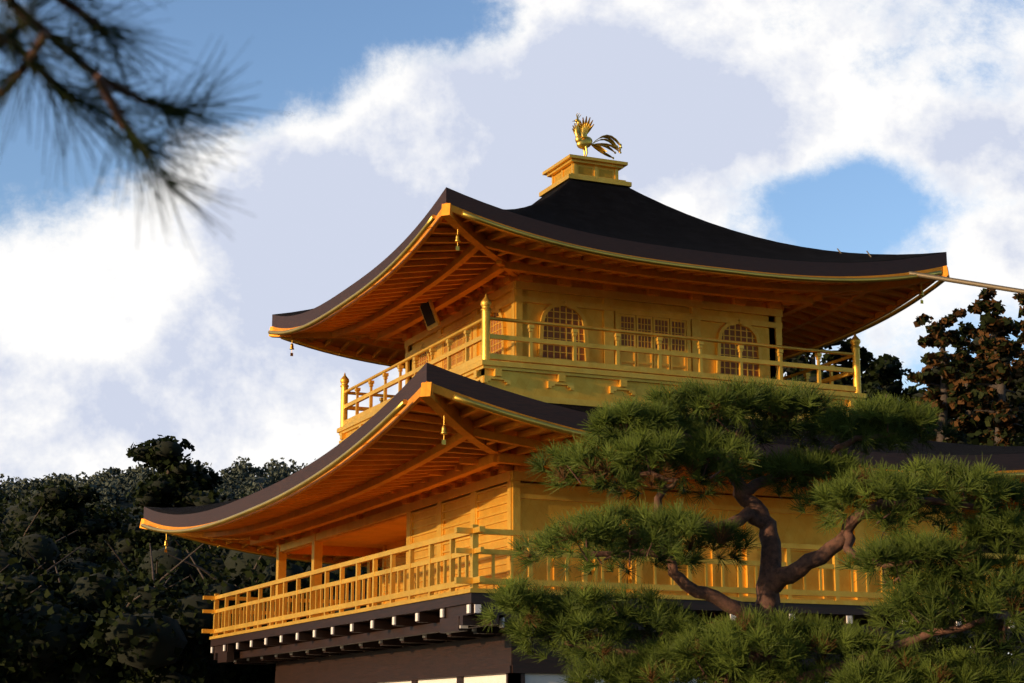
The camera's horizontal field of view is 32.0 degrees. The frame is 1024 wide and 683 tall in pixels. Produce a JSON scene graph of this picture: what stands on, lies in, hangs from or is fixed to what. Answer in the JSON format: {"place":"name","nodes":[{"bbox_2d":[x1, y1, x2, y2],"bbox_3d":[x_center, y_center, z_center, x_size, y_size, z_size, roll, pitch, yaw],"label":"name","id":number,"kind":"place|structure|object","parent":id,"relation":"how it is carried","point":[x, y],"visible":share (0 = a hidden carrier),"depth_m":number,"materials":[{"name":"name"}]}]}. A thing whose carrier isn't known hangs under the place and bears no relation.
{"place":"outdoors","nodes":[
{"label":"outdoors","id":0,"kind":"place"},
{"bbox_2d":[0,0,293,261],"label":"pine needles","id":1,"kind":"object","parent":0,"point":[25,19],"visible":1,"depth_m":1.49,"materials":[{"name":"green plant"}]},
{"bbox_2d":[0,456,315,521],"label":"trees","id":2,"kind":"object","parent":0,"point":[114,486],"depth_m":606.37,"materials":[{"name":"green plant"}]},
{"bbox_2d":[0,0,1023,653],"label":"sky","id":3,"kind":"structure","parent":0,"point":[850,126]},
{"bbox_2d":[275,618,970,682],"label":"ground storey","id":4,"kind":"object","parent":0,"point":[493,659],"visible":0.2,"depth_m":33.90,"materials":[{"name":"brown wood"}]},
{"bbox_2d":[202,446,1023,663],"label":"middle storey","id":5,"kind":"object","parent":4,"relation":"on","point":[441,551],"visible":0.42,"depth_m":33.34,"materials":[{"name":"gold metal"}]},
{"bbox_2d":[290,343,293,355],"bbox_3d":[-5.330,0.124,43.304,0.120,0.470,0.114,5,-13,-23],"label":"wind bell","id":6,"kind":"object","parent":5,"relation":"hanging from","point":[291,348],"visible":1,"depth_m":43.27,"materials":[{"name":"gold metal"}]},
{"bbox_2d":[441,425,446,444],"bbox_3d":[-1.087,1.415,28.571,0.120,0.470,0.114,5,-13,-23],"label":"wind bell","id":7,"kind":"object","parent":5,"relation":"hanging from","point":[443,431],"visible":1,"depth_m":28.53,"materials":[{"name":"gold metal"}]},
{"bbox_2d":[455,227,460,250],"bbox_3d":[-1.027,-1.950,33.797,0.120,0.470,0.114,5,-13,-23],"label":"wind bell","id":8,"kind":"object","parent":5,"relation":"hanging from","point":[457,239],"visible":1,"depth_m":33.77,"materials":[{"name":"gold metal"}]},
{"bbox_2d":[140,363,1023,567],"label":"lower roof","id":9,"kind":"structure","parent":5,"relation":"on","point":[394,443],"depth_m":32.02,"materials":[{"name":"gold metal"}]},
{"bbox_2d":[164,534,167,551],"bbox_3d":[-8.844,5.154,45.709,0.120,0.470,0.114,5,-13,-23],"label":"wind bell","id":10,"kind":"object","parent":9,"relation":"hanging from","point":[166,544],"visible":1,"depth_m":45.68,"materials":[{"name":"gold metal"}]},
{"bbox_2d":[337,254,865,443],"bbox_3d":[1.687,0.583,40.427,8.880,3.540,8.880,5,-13,-23],"label":"upper storey","id":11,"kind":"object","parent":9,"relation":"on","point":[547,339],"visible":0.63,"depth_m":37.27,"materials":[{"name":"gold metal"}]},
{"bbox_2d":[268,179,949,368],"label":"roof","id":12,"kind":"structure","parent":11,"relation":"on","point":[597,232],"depth_m":37.57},
{"bbox_2d":[539,154,631,196],"bbox_3d":[1.687,-3.774,41.377,1.600,0.640,1.600,5,-13,-23],"label":"roof finial base","id":13,"kind":"object","parent":12,"relation":"on","point":[582,168],"visible":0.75,"depth_m":40.84,"materials":[{"name":"gold metal"}]},
{"bbox_2d":[572,113,621,158],"bbox_3d":[1.993,-4.670,41.712,1.303,1.254,0.545,5,-13,-23],"label":"phoenix statue","id":14,"kind":"object","parent":13,"relation":"on","point":[583,140],"visible":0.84,"depth_m":41.57,"materials":[{"name":"gold metal"}]},
{"bbox_2d":[919,288,923,303],"bbox_3d":[8.704,-1.032,38.001,0.120,0.470,0.114,5,-13,-23],"label":"wind bell","id":15,"kind":"object","parent":12,"relation":"hanging from","point":[921,293],"visible":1,"depth_m":37.97,"materials":[{"name":"gold metal"}]},
{"bbox_2d":[837,248,1023,293],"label":"eave pole lightning conductor","id":16,"kind":"object","parent":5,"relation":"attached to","point":[969,283],"visible":0.48,"depth_m":36.61,"materials":[{"name":"brown"}]},
{"label":"ground","id":17,"kind":"structure","parent":0,"visible":0},
{"bbox_2d":[0,530,17,546],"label":"tree","id":18,"kind":"object","parent":17,"relation":"on","point":[3,536],"visible":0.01,"depth_m":77.30,"materials":[{"name":"green plant"}]},
{"bbox_2d":[0,490,21,528],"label":"tree","id":19,"kind":"object","parent":17,"relation":"on","point":[5,506],"visible":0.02,"depth_m":92.64,"materials":[{"name":"green plant"}]},
{"bbox_2d":[0,489,41,535],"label":"tree","id":20,"kind":"object","parent":17,"relation":"on","point":[19,512],"visible":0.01,"depth_m":89.22,"materials":[{"name":"green plant"}]},
{"bbox_2d":[1,500,98,546],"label":"tree","id":21,"kind":"object","parent":17,"relation":"on","point":[31,518],"depth_m":75.94,"materials":[{"name":"green plant"}]},
{"bbox_2d":[0,563,100,682],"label":"tree","id":22,"kind":"object","parent":17,"relation":"on","point":[56,611],"visible":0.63,"depth_m":50.09,"materials":[{"name":"green plant"}]},
{"bbox_2d":[1,480,120,569],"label":"tall pine tree","id":23,"kind":"object","parent":17,"relation":"on","point":[62,507],"visible":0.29,"depth_m":71.30,"materials":[{"name":"green plant"}]},
{"bbox_2d":[0,546,122,682],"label":"tree","id":24,"kind":"object","parent":17,"relation":"on","point":[51,678],"visible":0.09,"depth_m":50.51,"materials":[{"name":"green plant"}]},
{"bbox_2d":[0,506,133,581],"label":"tree","id":25,"kind":"object","parent":17,"relation":"on","point":[40,548],"visible":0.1,"depth_m":59.56,"materials":[{"name":"green plant"}]},
{"bbox_2d":[49,571,90,581],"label":"tree","id":26,"kind":"object","parent":17,"relation":"on","point":[71,572],"depth_m":57.84,"materials":[{"name":"green plant"}]},
{"bbox_2d":[0,551,182,614],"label":"tree","id":27,"kind":"object","parent":17,"relation":"on","point":[22,583],"visible":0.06,"depth_m":51.95,"materials":[{"name":"green plant"}]},
{"bbox_2d":[79,502,138,545],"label":"tree","id":28,"kind":"object","parent":17,"relation":"on","point":[109,511],"visible":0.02,"depth_m":79.29,"materials":[{"name":"green plant"}]},
{"bbox_2d":[88,562,151,584],"bbox_3d":[-12.773,10.721,57.564,9.640,7.023,7.863,-2,-12,8],"label":"tree","id":29,"kind":"object","parent":17,"relation":"on","point":[130,568],"visible":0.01,"depth_m":56.71,"materials":[{"name":"green plant"}]},
{"bbox_2d":[76,505,176,554],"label":"tree","id":30,"kind":"object","parent":17,"relation":"on","point":[129,525],"visible":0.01,"depth_m":76.14,"materials":[{"name":"green plant"}]},
{"bbox_2d":[0,544,259,682],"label":"tree","id":31,"kind":"object","parent":17,"relation":"on","point":[144,645],"visible":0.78,"depth_m":49.71,"materials":[{"name":"green plant"}]},
{"bbox_2d":[54,543,215,618],"bbox_3d":[-10.565,9.741,54.387,8.770,7.518,7.986,5,-13,-23],"label":"tree","id":32,"kind":"object","parent":17,"relation":"on","point":[96,588],"visible":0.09,"depth_m":52.14,"materials":[{"name":"green plant"}]},
{"bbox_2d":[91,528,208,571],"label":"tree","id":33,"kind":"object","parent":17,"relation":"on","point":[112,556],"depth_m":69.65,"materials":[{"name":"green plant"}]},
{"bbox_2d":[100,435,229,570],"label":"tall pine tree","id":34,"kind":"object","parent":17,"relation":"on","point":[187,483],"visible":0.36,"depth_m":68.33,"materials":[{"name":"green plant"}]},
{"bbox_2d":[118,531,230,586],"bbox_3d":[-9.239,10.389,60.590,9.321,8.928,7.990,5,-13,-23],"label":"tree","id":35,"kind":"object","parent":17,"relation":"on","point":[165,559],"visible":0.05,"depth_m":58.16,"materials":[{"name":"green plant"}]},
{"bbox_2d":[118,549,334,678],"bbox_3d":[-8.646,9.559,54.224,8.900,7.853,7.782,-4,-13,17],"label":"tree","id":36,"kind":"object","parent":17,"relation":"on","point":[268,574],"visible":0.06,"depth_m":52.36,"materials":[{"name":"green plant"}]},
{"bbox_2d":[204,485,256,501],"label":"tree","id":37,"kind":"object","parent":17,"relation":"on","point":[221,490],"depth_m":95.18,"materials":[{"name":"green plant"}]},
{"bbox_2d":[135,566,378,682],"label":"tree","id":38,"kind":"object","parent":17,"relation":"on","point":[187,608],"visible":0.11,"depth_m":51.18,"materials":[{"name":"green plant"}]},
{"bbox_2d":[256,597,308,682],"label":"tree","id":39,"kind":"object","parent":17,"relation":"on","point":[271,680],"depth_m":52.19,"materials":[{"name":"green plant"}]},
{"bbox_2d":[188,542,381,607],"bbox_3d":[-6.154,9.472,57.639,10.108,9.454,10.877,10,-16,-39],"label":"tree","id":40,"kind":"object","parent":17,"relation":"on","point":[238,560],"visible":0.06,"depth_m":56.08,"materials":[{"name":"green plant"}]},
{"bbox_2d":[472,373,1023,682],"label":"pine","id":41,"kind":"object","parent":17,"relation":"on","point":[764,647],"visible":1,"depth_m":13.31,"materials":[{"name":"green plant"}]},
{"bbox_2d":[783,338,865,390],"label":"tree","id":42,"kind":"object","parent":17,"relation":"on","point":[804,358],"visible":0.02,"depth_m":65.96,"materials":[{"name":"green plant"}]},
{"bbox_2d":[821,338,875,389],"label":"tree","id":43,"kind":"object","parent":17,"relation":"on","point":[866,356],"visible":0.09,"depth_m":67.83,"materials":[{"name":"green plant"}]},
{"bbox_2d":[851,353,921,401],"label":"tree","id":44,"kind":"object","parent":17,"relation":"on","point":[887,371],"visible":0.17,"depth_m":69.73,"materials":[{"name":"green plant"}]},
{"bbox_2d":[840,381,985,444],"bbox_3d":[12.329,8.151,62.847,8.138,14.252,7.704,5,-13,-23],"label":"tree","id":45,"kind":"object","parent":17,"relation":"on","point":[870,392],"visible":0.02,"depth_m":62.67,"materials":[{"name":"green plant"}]},
{"bbox_2d":[899,381,964,437],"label":"tree","id":46,"kind":"object","parent":17,"relation":"on","point":[913,393],"depth_m":68.89,"materials":[{"name":"green plant"}]},
{"bbox_2d":[907,308,990,663],"bbox_3d":[14.561,6.720,60.086,4.046,16.003,3.424,-6,-14,26],"label":"tree","id":47,"kind":"object","parent":17,"relation":"on","point":[941,373],"visible":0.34,"depth_m":61.02,"materials":[{"name":"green plant"}]},
{"bbox_2d":[947,321,1012,664],"bbox_3d":[16.515,7.327,63.679,3.905,16.256,3.916,-5,-13,23],"label":"tree","id":48,"kind":"object","parent":17,"relation":"on","point":[959,346],"visible":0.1,"depth_m":64.64,"materials":[{"name":"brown plant"}]},
{"bbox_2d":[949,371,1023,646],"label":"tree","id":49,"kind":"object","parent":17,"relation":"on","point":[960,414],"visible":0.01,"depth_m":67.60,"materials":[{"name":"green plant"}]},
{"bbox_2d":[961,288,1023,665],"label":"tree","id":50,"kind":"object","parent":17,"relation":"on","point":[998,351],"visible":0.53,"depth_m":58.47,"materials":[{"name":"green plant"}]},
{"bbox_2d":[966,431,1023,678],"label":"tree","id":51,"kind":"object","parent":17,"relation":"on","point":[1019,440],"visible":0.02,"depth_m":54.85,"materials":[{"name":"green plant"}]},
{"bbox_2d":[1006,371,1023,433],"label":"tree","id":52,"kind":"object","parent":17,"relation":"on","point":[1015,399],"visible":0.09,"depth_m":64.27,"materials":[{"name":"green plant"}]},
{"bbox_2d":[1011,293,1023,421],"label":"tree","id":53,"kind":"object","parent":17,"relation":"on","point":[1019,297],"visible":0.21,"depth_m":69.83,"materials":[{"name":"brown plant"}]}
]}

